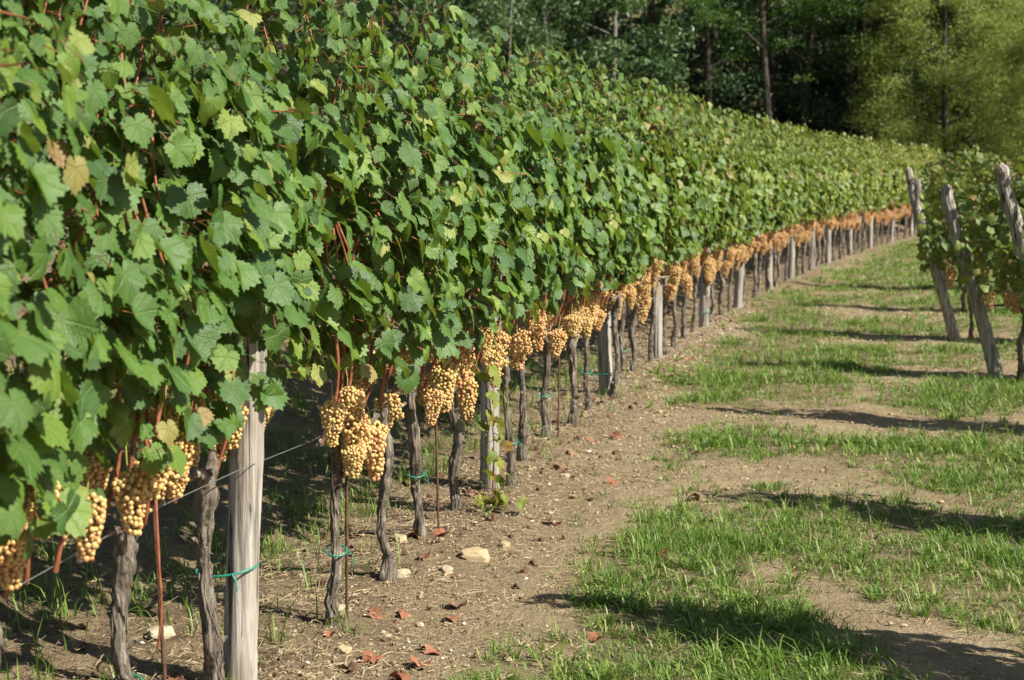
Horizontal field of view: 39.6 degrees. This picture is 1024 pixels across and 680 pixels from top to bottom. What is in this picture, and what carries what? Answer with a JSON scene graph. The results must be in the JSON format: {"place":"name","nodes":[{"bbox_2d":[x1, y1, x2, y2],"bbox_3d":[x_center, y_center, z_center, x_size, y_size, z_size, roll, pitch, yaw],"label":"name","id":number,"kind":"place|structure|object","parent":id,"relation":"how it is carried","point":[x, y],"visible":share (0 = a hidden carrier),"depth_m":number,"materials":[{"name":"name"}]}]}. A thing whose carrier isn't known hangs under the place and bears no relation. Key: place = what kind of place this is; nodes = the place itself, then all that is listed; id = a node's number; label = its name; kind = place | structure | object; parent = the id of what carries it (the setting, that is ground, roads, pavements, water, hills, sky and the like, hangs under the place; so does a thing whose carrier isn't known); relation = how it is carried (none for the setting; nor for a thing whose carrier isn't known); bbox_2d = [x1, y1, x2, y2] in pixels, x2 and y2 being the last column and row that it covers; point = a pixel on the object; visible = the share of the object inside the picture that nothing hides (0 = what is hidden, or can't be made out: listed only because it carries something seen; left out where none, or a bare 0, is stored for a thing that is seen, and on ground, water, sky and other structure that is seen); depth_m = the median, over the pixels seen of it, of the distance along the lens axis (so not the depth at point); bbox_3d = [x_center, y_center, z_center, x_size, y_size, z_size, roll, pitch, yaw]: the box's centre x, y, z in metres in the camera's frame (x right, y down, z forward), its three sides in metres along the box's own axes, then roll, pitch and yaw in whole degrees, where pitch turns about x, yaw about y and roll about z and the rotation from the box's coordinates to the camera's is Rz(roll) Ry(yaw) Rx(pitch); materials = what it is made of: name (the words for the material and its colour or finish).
{"place":"outdoors","nodes":[
{"label":"outdoors","id":0,"kind":"place"},
{"bbox_2d":[0,253,725,596],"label":"trellis wire","id":1,"kind":"object","parent":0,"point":[195,490],"visible":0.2,"depth_m":3.88,"materials":[{"name":"metal"}]},
{"bbox_2d":[0,0,1023,679],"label":"ground","id":2,"kind":"structure","parent":0,"point":[938,632],"depth_m":6.26,"materials":[{"name":"soil"}]},
{"bbox_2d":[0,37,99,540],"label":"grapevine","id":3,"kind":"object","parent":2,"relation":"on","point":[51,324],"visible":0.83,"depth_m":2.56,"materials":[{"name":"green plant"}]},
{"bbox_2d":[0,0,221,664],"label":"grapevine","id":4,"kind":"object","parent":2,"relation":"on","point":[71,511],"visible":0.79,"depth_m":2.92,"materials":[{"name":"green plant"}]},
{"bbox_2d":[145,390,166,679],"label":"iron stake","id":5,"kind":"object","parent":2,"relation":"on","point":[162,642],"visible":0.47,"depth_m":3.65,"materials":[{"name":"brown metal"}]},
{"bbox_2d":[0,0,339,679],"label":"grapevine","id":6,"kind":"object","parent":2,"relation":"on","point":[167,212],"visible":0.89,"depth_m":3.47,"materials":[{"name":"green plant"}]},
{"bbox_2d":[26,0,381,679],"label":"grapevine","id":7,"kind":"object","parent":2,"relation":"on","point":[286,228],"visible":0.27,"depth_m":4.06,"materials":[{"name":"green plant"}]},
{"bbox_2d":[195,192,267,679],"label":"trellis post","id":8,"kind":"object","parent":2,"relation":"on","point":[241,609],"visible":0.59,"depth_m":4.30,"materials":[{"name":"grey wood"}]},
{"bbox_2d":[140,0,343,176],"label":"evergreen tree","id":9,"kind":"object","parent":2,"relation":"on","point":[215,2],"visible":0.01,"depth_m":36.56,"materials":[{"name":"green plant"}]},
{"bbox_2d":[178,0,395,144],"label":"broadleaf tree","id":10,"kind":"object","parent":2,"relation":"on","point":[203,43],"visible":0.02,"depth_m":28.37,"materials":[{"name":"green plant"}]},
{"bbox_2d":[178,0,471,626],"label":"grapevine","id":11,"kind":"object","parent":2,"relation":"on","point":[351,422],"visible":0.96,"depth_m":4.78,"materials":[{"name":"green plant"}]},
{"bbox_2d":[345,326,347,619],"bbox_3d":[-0.579,0.548,4.982,0.013,1.301,0.014,6,10,32],"label":"iron stake","id":12,"kind":"object","parent":2,"relation":"on","point":[346,540],"visible":0.41,"depth_m":5.00,"materials":[{"name":"brown metal"}]},
{"bbox_2d":[262,0,497,584],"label":"grapevine","id":13,"kind":"object","parent":2,"relation":"on","point":[448,325],"visible":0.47,"depth_m":5.26,"materials":[{"name":"green plant"}]},
{"bbox_2d":[259,0,508,131],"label":"broadleaf tree","id":14,"kind":"object","parent":2,"relation":"on","point":[411,4],"visible":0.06,"depth_m":29.73,"materials":[{"name":"green plant"}]},
{"bbox_2d":[308,1,538,537],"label":"grapevine","id":15,"kind":"object","parent":2,"relation":"on","point":[440,375],"visible":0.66,"depth_m":5.92,"materials":[{"name":"green plant"}]},
{"bbox_2d":[433,299,439,528],"bbox_3d":[-0.326,0.391,6.115,0.013,1.301,0.016,-4,6,-24],"label":"iron stake","id":16,"kind":"object","parent":2,"relation":"on","point":[437,480],"visible":0.41,"depth_m":6.13,"materials":[{"name":"brown metal"}]},
{"bbox_2d":[393,0,485,108],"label":"sapling","id":17,"kind":"object","parent":2,"relation":"on","point":[422,7],"visible":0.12,"depth_m":27.25,"materials":[{"name":"green plant"}]},
{"bbox_2d":[363,0,554,192],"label":"broadleaf tree","id":18,"kind":"object","parent":2,"relation":"on","point":[483,27],"visible":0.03,"depth_m":30.73,"materials":[{"name":"green plant"}]},
{"bbox_2d":[367,0,558,511],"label":"grapevine","id":19,"kind":"object","parent":2,"relation":"on","point":[540,139],"visible":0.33,"depth_m":6.55,"materials":[{"name":"green plant"}]},
{"bbox_2d":[461,547,489,562],"bbox_3d":[-0.150,0.890,5.864,0.115,0.061,0.085,0,7,0],"label":"stone","id":20,"kind":"object","parent":2,"relation":"on","point":[478,554],"visible":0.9,"depth_m":5.83,"materials":[{"name":"stone"}]},
{"bbox_2d":[480,96,501,491],"bbox_3d":[-0.104,-0.099,7.063,0.120,2.205,0.118,0,7,0],"label":"trellis post","id":21,"kind":"object","parent":2,"relation":"on","point":[484,452],"visible":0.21,"depth_m":7.09,"materials":[{"name":"grey wood"}]},
{"bbox_2d":[435,26,578,485],"bbox_3d":[-0.092,-0.366,7.107,0.757,2.381,0.965,2,7,14],"label":"grapevine","id":22,"kind":"object","parent":2,"relation":"on","point":[517,349],"visible":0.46,"depth_m":7.13,"materials":[{"name":"green plant"}]},
{"bbox_2d":[0,0,1018,145],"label":"woods","id":23,"kind":"object","parent":2,"relation":"on","point":[662,4],"visible":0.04,"depth_m":60.65,"materials":[{"name":"green plant"}]},
{"bbox_2d":[468,0,554,102],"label":"sapling","id":24,"kind":"object","parent":2,"relation":"on","point":[490,10],"visible":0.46,"depth_m":28.55,"materials":[{"name":"green plant"}]},
{"bbox_2d":[465,45,596,461],"bbox_3d":[0.059,-0.420,7.652,0.747,2.346,0.960,2,7,14],"label":"grapevine","id":25,"kind":"object","parent":2,"relation":"on","point":[583,263],"visible":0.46,"depth_m":7.65,"materials":[{"name":"green plant"}]},
{"bbox_2d":[503,0,587,116],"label":"sapling","id":26,"kind":"object","parent":2,"relation":"on","point":[561,6],"visible":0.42,"depth_m":29.00,"materials":[{"name":"green plant"}]},
{"bbox_2d":[478,0,640,91],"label":"evergreen tree","id":27,"kind":"object","parent":2,"relation":"on","point":[627,40],"visible":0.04,"depth_m":45.02,"materials":[{"name":"green plant"}]},
{"bbox_2d":[455,0,668,136],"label":"broadleaf tree","id":28,"kind":"object","parent":2,"relation":"on","point":[586,55],"visible":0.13,"depth_m":32.20,"materials":[{"name":"green plant"}]},
{"bbox_2d":[503,44,624,437],"bbox_3d":[0.221,-0.506,8.319,0.803,2.356,0.965,2,7,15],"label":"grapevine","id":29,"kind":"object","parent":2,"relation":"on","point":[612,150],"visible":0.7,"depth_m":8.26,"materials":[{"name":"green plant"}]},
{"bbox_2d":[528,47,646,425],"bbox_3d":[0.370,-0.570,8.787,0.820,2.391,0.950,2,7,15],"label":"grapevine","id":30,"kind":"object","parent":2,"relation":"on","point":[572,340],"visible":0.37,"depth_m":8.78,"materials":[{"name":"green plant"}]},
{"bbox_2d":[504,0,698,127],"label":"broadleaf tree","id":31,"kind":"object","parent":2,"relation":"on","point":[649,69],"visible":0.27,"depth_m":33.56,"materials":[{"name":"green plant"}]},
{"bbox_2d":[549,61,655,410],"bbox_3d":[0.499,-0.635,9.382,0.865,2.392,0.969,2,7,15],"label":"grapevine","id":32,"kind":"object","parent":2,"relation":"on","point":[645,230],"visible":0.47,"depth_m":9.30,"materials":[{"name":"green plant"}]},
{"bbox_2d":[595,120,614,395],"bbox_3d":[0.671,-0.460,10.065,0.154,2.210,0.132,2,7,17],"label":"trellis post","id":33,"kind":"object","parent":2,"relation":"on","point":[605,369],"visible":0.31,"depth_m":10.10,"materials":[{"name":"grey wood"}]},
{"bbox_2d":[563,75,667,396],"bbox_3d":[0.672,-0.683,9.977,0.804,2.351,0.969,2,7,15],"label":"grapevine","id":34,"kind":"object","parent":2,"relation":"on","point":[616,299],"visible":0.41,"depth_m":9.96,"materials":[{"name":"green plant"}]},
{"bbox_2d":[579,73,680,383],"bbox_3d":[0.803,-0.784,10.551,0.781,2.404,0.950,2,7,15],"label":"grapevine","id":35,"kind":"object","parent":2,"relation":"on","point":[633,289],"visible":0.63,"depth_m":10.56,"materials":[{"name":"green plant"}]},
{"bbox_2d":[599,76,695,371],"bbox_3d":[0.985,-0.851,11.103,0.835,2.390,0.955,2,7,16],"label":"grapevine","id":36,"kind":"object","parent":2,"relation":"on","point":[675,163],"visible":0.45,"depth_m":10.93,"materials":[{"name":"green plant"}]},
{"bbox_2d":[651,128,662,358],"bbox_3d":[1.225,-0.698,12.073,0.139,2.214,0.102,6,9,41],"label":"trellis post","id":37,"kind":"object","parent":2,"relation":"on","point":[657,346],"visible":0.21,"depth_m":12.09,"materials":[{"name":"grey wood"}]},
{"bbox_2d":[626,83,716,361],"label":"grapevine","id":38,"kind":"object","parent":2,"relation":"on","point":[698,200],"visible":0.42,"depth_m":11.56,"materials":[{"name":"green plant"}]},
{"bbox_2d":[573,0,773,148],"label":"tree","id":39,"kind":"object","parent":2,"relation":"on","point":[651,20],"visible":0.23,"depth_m":43.16,"materials":[{"name":"green plant"}]},
{"bbox_2d":[636,92,723,355],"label":"grapevine","id":40,"kind":"object","parent":2,"relation":"on","point":[669,289],"visible":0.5,"depth_m":12.16,"materials":[{"name":"green plant"}]},
{"bbox_2d":[650,91,721,348],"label":"grapevine","id":41,"kind":"object","parent":2,"relation":"on","point":[686,283],"visible":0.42,"depth_m":12.75,"materials":[{"name":"green plant"}]},
{"bbox_2d":[697,137,712,327],"bbox_3d":[1.962,-0.978,14.495,0.154,2.205,0.132,2,7,19],"label":"trellis post","id":42,"kind":"object","parent":2,"relation":"on","point":[703,311],"visible":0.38,"depth_m":14.53,"materials":[{"name":"grey wood"}]},
{"bbox_2d":[679,92,731,338],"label":"grapevine","id":43,"kind":"object","parent":2,"relation":"on","point":[695,263],"visible":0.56,"depth_m":13.30,"materials":[{"name":"green plant"}]},
{"bbox_2d":[624,0,791,119],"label":"tall tree","id":44,"kind":"object","parent":2,"relation":"on","point":[707,56],"visible":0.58,"depth_m":42.99,"materials":[{"name":"green plant"}]},
{"bbox_2d":[679,100,742,331],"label":"grapevine","id":45,"kind":"object","parent":2,"relation":"on","point":[704,256],"visible":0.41,"depth_m":13.88,"materials":[{"name":"green plant"}]},
{"bbox_2d":[617,0,811,126],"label":"evergreen tree","id":46,"kind":"object","parent":2,"relation":"on","point":[722,103],"visible":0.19,"depth_m":47.93,"materials":[{"name":"green plant"}]},
{"bbox_2d":[684,104,750,326],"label":"grapevine","id":47,"kind":"object","parent":2,"relation":"on","point":[739,186],"visible":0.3,"depth_m":14.34,"materials":[{"name":"green plant"}]},
{"bbox_2d":[689,108,757,321],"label":"grapevine","id":48,"kind":"object","parent":2,"relation":"on","point":[751,191],"visible":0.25,"depth_m":14.95,"materials":[{"name":"green plant"}]},
{"bbox_2d":[606,0,843,140],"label":"evergreen tree","id":49,"kind":"object","parent":2,"relation":"on","point":[696,85],"visible":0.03,"depth_m":54.11,"materials":[{"name":"green plant"}]},
{"bbox_2d":[707,105,764,315],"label":"grapevine","id":50,"kind":"object","parent":2,"relation":"on","point":[729,251],"visible":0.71,"depth_m":15.55,"materials":[{"name":"green plant"}]},
{"bbox_2d":[733,145,744,307],"bbox_3d":[2.647,-1.230,16.578,0.138,2.210,0.126,0,7,0],"label":"trellis post","id":51,"kind":"object","parent":2,"relation":"on","point":[738,290],"visible":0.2,"depth_m":16.61,"materials":[{"name":"grey wood"}]},
{"bbox_2d":[716,113,768,310],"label":"grapevine","id":52,"kind":"object","parent":2,"relation":"on","point":[740,253],"visible":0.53,"depth_m":16.12,"materials":[{"name":"green plant"}]},
{"bbox_2d":[720,113,775,262],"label":"grapevine","id":53,"kind":"object","parent":2,"relation":"on","point":[767,176],"visible":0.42,"depth_m":16.52,"materials":[{"name":"green plant"}]},
{"bbox_2d":[744,112,786,298],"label":"grapevine","id":54,"kind":"object","parent":2,"relation":"on","point":[761,242],"visible":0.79,"depth_m":17.76,"materials":[{"name":"green plant"}]},
{"bbox_2d":[740,117,791,300],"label":"grapevine","id":55,"kind":"object","parent":2,"relation":"on","point":[780,194],"visible":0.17,"depth_m":17.09,"materials":[{"name":"green plant"}]},
{"bbox_2d":[691,0,857,141],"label":"evergreen tree","id":56,"kind":"object","parent":2,"relation":"on","point":[774,88],"visible":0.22,"depth_m":46.01,"materials":[{"name":"green plant"}]},
{"bbox_2d":[684,0,868,134],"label":"tall tree","id":57,"kind":"object","parent":2,"relation":"on","point":[721,16],"visible":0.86,"depth_m":42.66,"materials":[{"name":"green plant"}]},
{"bbox_2d":[757,121,797,289],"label":"grapevine","id":58,"kind":"object","parent":2,"relation":"on","point":[778,241],"visible":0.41,"depth_m":18.93,"materials":[{"name":"green plant"}]},
{"bbox_2d":[755,120,801,295],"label":"grapevine","id":59,"kind":"object","parent":2,"relation":"on","point":[790,212],"visible":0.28,"depth_m":18.26,"materials":[{"name":"green plant"}]},
{"bbox_2d":[680,0,879,144],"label":"evergreen tree","id":60,"kind":"object","parent":2,"relation":"on","point":[786,66],"visible":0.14,"depth_m":47.63,"materials":[{"name":"green plant"}]},
{"bbox_2d":[768,119,805,286],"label":"grapevine","id":61,"kind":"object","parent":2,"relation":"on","point":[781,231],"visible":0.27,"depth_m":19.41,"materials":[{"name":"green plant"}]},
{"bbox_2d":[772,120,808,283],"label":"grapevine","id":62,"kind":"object","parent":2,"relation":"on","point":[788,233],"visible":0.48,"depth_m":19.97,"materials":[{"name":"green plant"}]},
{"bbox_2d":[776,119,816,280],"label":"grapevine","id":63,"kind":"object","parent":2,"relation":"on","point":[796,227],"visible":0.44,"depth_m":20.51,"materials":[{"name":"green plant"}]},
{"bbox_2d":[701,0,892,136],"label":"evergreen tree","id":64,"kind":"object","parent":2,"relation":"on","point":[753,104],"visible":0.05,"depth_m":54.83,"materials":[{"name":"green plant"}]},
{"bbox_2d":[780,125,827,246],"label":"grapevine","id":65,"kind":"object","parent":2,"relation":"on","point":[819,164],"visible":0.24,"depth_m":20.98,"materials":[{"name":"green plant"}]},
{"bbox_2d":[712,0,903,134],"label":"tall tree","id":66,"kind":"object","parent":2,"relation":"on","point":[811,28],"visible":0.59,"depth_m":44.32,"materials":[{"name":"green plant"}]},
{"bbox_2d":[790,123,829,275],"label":"grapevine","id":67,"kind":"object","parent":2,"relation":"on","point":[821,201],"visible":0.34,"depth_m":21.56,"materials":[{"name":"green plant"}]},
{"bbox_2d":[799,130,835,273],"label":"grapevine","id":68,"kind":"object","parent":2,"relation":"on","point":[810,223],"visible":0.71,"depth_m":22.03,"materials":[{"name":"green plant"}]},
{"bbox_2d":[803,129,841,269],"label":"grapevine","id":69,"kind":"object","parent":2,"relation":"on","point":[833,182],"visible":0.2,"depth_m":22.66,"materials":[{"name":"green plant"}]},
{"bbox_2d":[808,132,842,267],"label":"grapevine","id":70,"kind":"object","parent":2,"relation":"on","point":[820,231],"visible":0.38,"depth_m":23.27,"materials":[{"name":"green plant"}]},
{"bbox_2d":[813,131,845,265],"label":"grapevine","id":71,"kind":"object","parent":2,"relation":"on","point":[840,192],"visible":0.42,"depth_m":23.74,"materials":[{"name":"green plant"}]},
{"bbox_2d":[815,130,850,263],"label":"grapevine","id":72,"kind":"object","parent":2,"relation":"on","point":[831,224],"visible":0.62,"depth_m":24.32,"materials":[{"name":"green plant"}]},
{"bbox_2d":[825,135,852,262],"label":"grapevine","id":73,"kind":"object","parent":2,"relation":"on","point":[850,193],"visible":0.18,"depth_m":24.93,"materials":[{"name":"green plant"}]},
{"bbox_2d":[832,131,864,260],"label":"grapevine","id":74,"kind":"object","parent":2,"relation":"on","point":[840,219],"visible":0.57,"depth_m":25.33,"materials":[{"name":"green plant"}]},
{"bbox_2d":[837,136,863,258],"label":"grapevine","id":75,"kind":"object","parent":2,"relation":"on","point":[851,213],"visible":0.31,"depth_m":26.02,"materials":[{"name":"green plant"}]},
{"bbox_2d":[839,133,868,256],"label":"grapevine","id":76,"kind":"object","parent":2,"relation":"on","point":[860,178],"visible":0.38,"depth_m":26.55,"materials":[{"name":"green plant"}]},
{"bbox_2d":[775,0,940,210],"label":"evergreen tree","id":77,"kind":"object","parent":2,"relation":"on","point":[818,101],"visible":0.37,"depth_m":44.38,"materials":[{"name":"green plant"}]},
{"bbox_2d":[847,137,874,254],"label":"grapevine","id":78,"kind":"object","parent":2,"relation":"on","point":[854,218],"visible":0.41,"depth_m":26.98,"materials":[{"name":"green plant"}]},
{"bbox_2d":[845,136,877,253],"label":"grapevine","id":79,"kind":"object","parent":2,"relation":"on","point":[870,196],"visible":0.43,"depth_m":27.50,"materials":[{"name":"green plant"}]},
{"bbox_2d":[763,0,960,138],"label":"evergreen tree","id":80,"kind":"object","parent":2,"relation":"on","point":[825,83],"visible":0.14,"depth_m":47.09,"materials":[{"name":"green plant"}]},
{"bbox_2d":[852,136,880,251],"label":"grapevine","id":81,"kind":"object","parent":2,"relation":"on","point":[877,164],"visible":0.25,"depth_m":28.13,"materials":[{"name":"green plant"}]},
{"bbox_2d":[858,137,887,250],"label":"grapevine","id":82,"kind":"object","parent":2,"relation":"on","point":[881,197],"visible":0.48,"depth_m":28.63,"materials":[{"name":"green plant"}]},
{"bbox_2d":[859,140,890,249],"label":"grapevine","id":83,"kind":"object","parent":2,"relation":"on","point":[887,183],"visible":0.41,"depth_m":29.14,"materials":[{"name":"green plant"}]},
{"bbox_2d":[873,140,894,245],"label":"grapevine","id":84,"kind":"object","parent":2,"relation":"on","point":[891,190],"visible":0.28,"depth_m":30.24,"materials":[{"name":"green plant"}]},
{"bbox_2d":[871,138,904,244],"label":"grapevine","id":85,"kind":"object","parent":2,"relation":"on","point":[896,180],"visible":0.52,"depth_m":30.72,"materials":[{"name":"green plant"}]},
{"bbox_2d":[881,139,904,243],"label":"grapevine","id":86,"kind":"object","parent":2,"relation":"on","point":[886,210],"visible":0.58,"depth_m":31.34,"materials":[{"name":"green plant"}]},
{"bbox_2d":[883,141,908,242],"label":"grapevine","id":87,"kind":"object","parent":2,"relation":"on","point":[905,163],"visible":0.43,"depth_m":31.82,"materials":[{"name":"green plant"}]},
{"bbox_2d":[891,144,915,240],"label":"grapevine","id":88,"kind":"object","parent":2,"relation":"on","point":[899,212],"visible":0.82,"depth_m":32.91,"materials":[{"name":"green plant"}]},
{"bbox_2d":[838,0,1011,147],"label":"evergreen tree","id":89,"kind":"object","parent":2,"relation":"on","point":[928,60],"visible":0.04,"depth_m":49.67,"materials":[{"name":"green plant"}]},
{"bbox_2d":[839,0,1023,178],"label":"yellow green tree","id":90,"kind":"object","parent":2,"relation":"on","point":[994,20],"visible":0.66,"depth_m":41.87,"materials":[{"name":"green plant"}]},
{"bbox_2d":[907,180,960,341],"bbox_3d":[4.042,-0.633,13.628,0.544,1.786,0.128,2,7,13],"label":"end post","id":91,"kind":"object","parent":2,"relation":"on","point":[945,303],"visible":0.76,"depth_m":13.58,"materials":[{"name":"grey wood"}]},
{"bbox_2d":[848,0,1023,163],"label":"yellow green tree","id":92,"kind":"object","parent":2,"relation":"on","point":[953,106],"visible":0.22,"depth_m":44.52,"materials":[{"name":"green plant"}]},
{"bbox_2d":[917,152,1000,311],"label":"grapevine","id":93,"kind":"object","parent":2,"relation":"on","point":[936,198],"visible":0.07,"depth_m":16.34,"materials":[{"name":"green plant"}]},
{"bbox_2d":[916,152,1023,342],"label":"grapevine","id":94,"kind":"object","parent":2,"relation":"on","point":[930,256],"visible":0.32,"depth_m":13.46,"materials":[{"name":"green plant"}]},
{"bbox_2d":[939,182,1003,380],"bbox_3d":[3.582,-0.329,11.091,0.542,1.790,0.128,2,7,17],"label":"end post","id":95,"kind":"object","parent":2,"relation":"on","point":[983,324],"visible":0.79,"depth_m":11.04,"materials":[{"name":"grey wood"}]},
{"bbox_2d":[947,0,1023,148],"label":"yellow green tree","id":96,"kind":"object","parent":2,"relation":"on","point":[979,85],"visible":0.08,"depth_m":46.45,"materials":[{"name":"green plant"}]},
{"bbox_2d":[951,0,1023,187],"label":"yellow green tree","id":97,"kind":"object","parent":2,"relation":"on","point":[1008,152],"visible":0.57,"depth_m":39.69,"materials":[{"name":"green plant"}]},
{"bbox_2d":[954,142,1023,381],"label":"grapevine","id":98,"kind":"object","parent":2,"relation":"on","point":[971,221],"visible":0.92,"depth_m":10.94,"materials":[{"name":"green plant"}]},
{"bbox_2d":[995,162,1023,274],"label":"end post","id":99,"kind":"object","parent":2,"relation":"on","point":[1010,206],"visible":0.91,"depth_m":8.62,"materials":[{"name":"grey wood"}]},
{"bbox_2d":[0,236,1023,679],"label":"grass","id":100,"kind":"structure","parent":0,"point":[760,660],"depth_m":6.38,"materials":[{"name":"green plant"}]},
{"bbox_2d":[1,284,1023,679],"bbox_3d":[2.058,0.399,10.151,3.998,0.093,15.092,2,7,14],"label":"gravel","id":101,"kind":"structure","parent":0,"point":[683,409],"depth_m":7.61,"materials":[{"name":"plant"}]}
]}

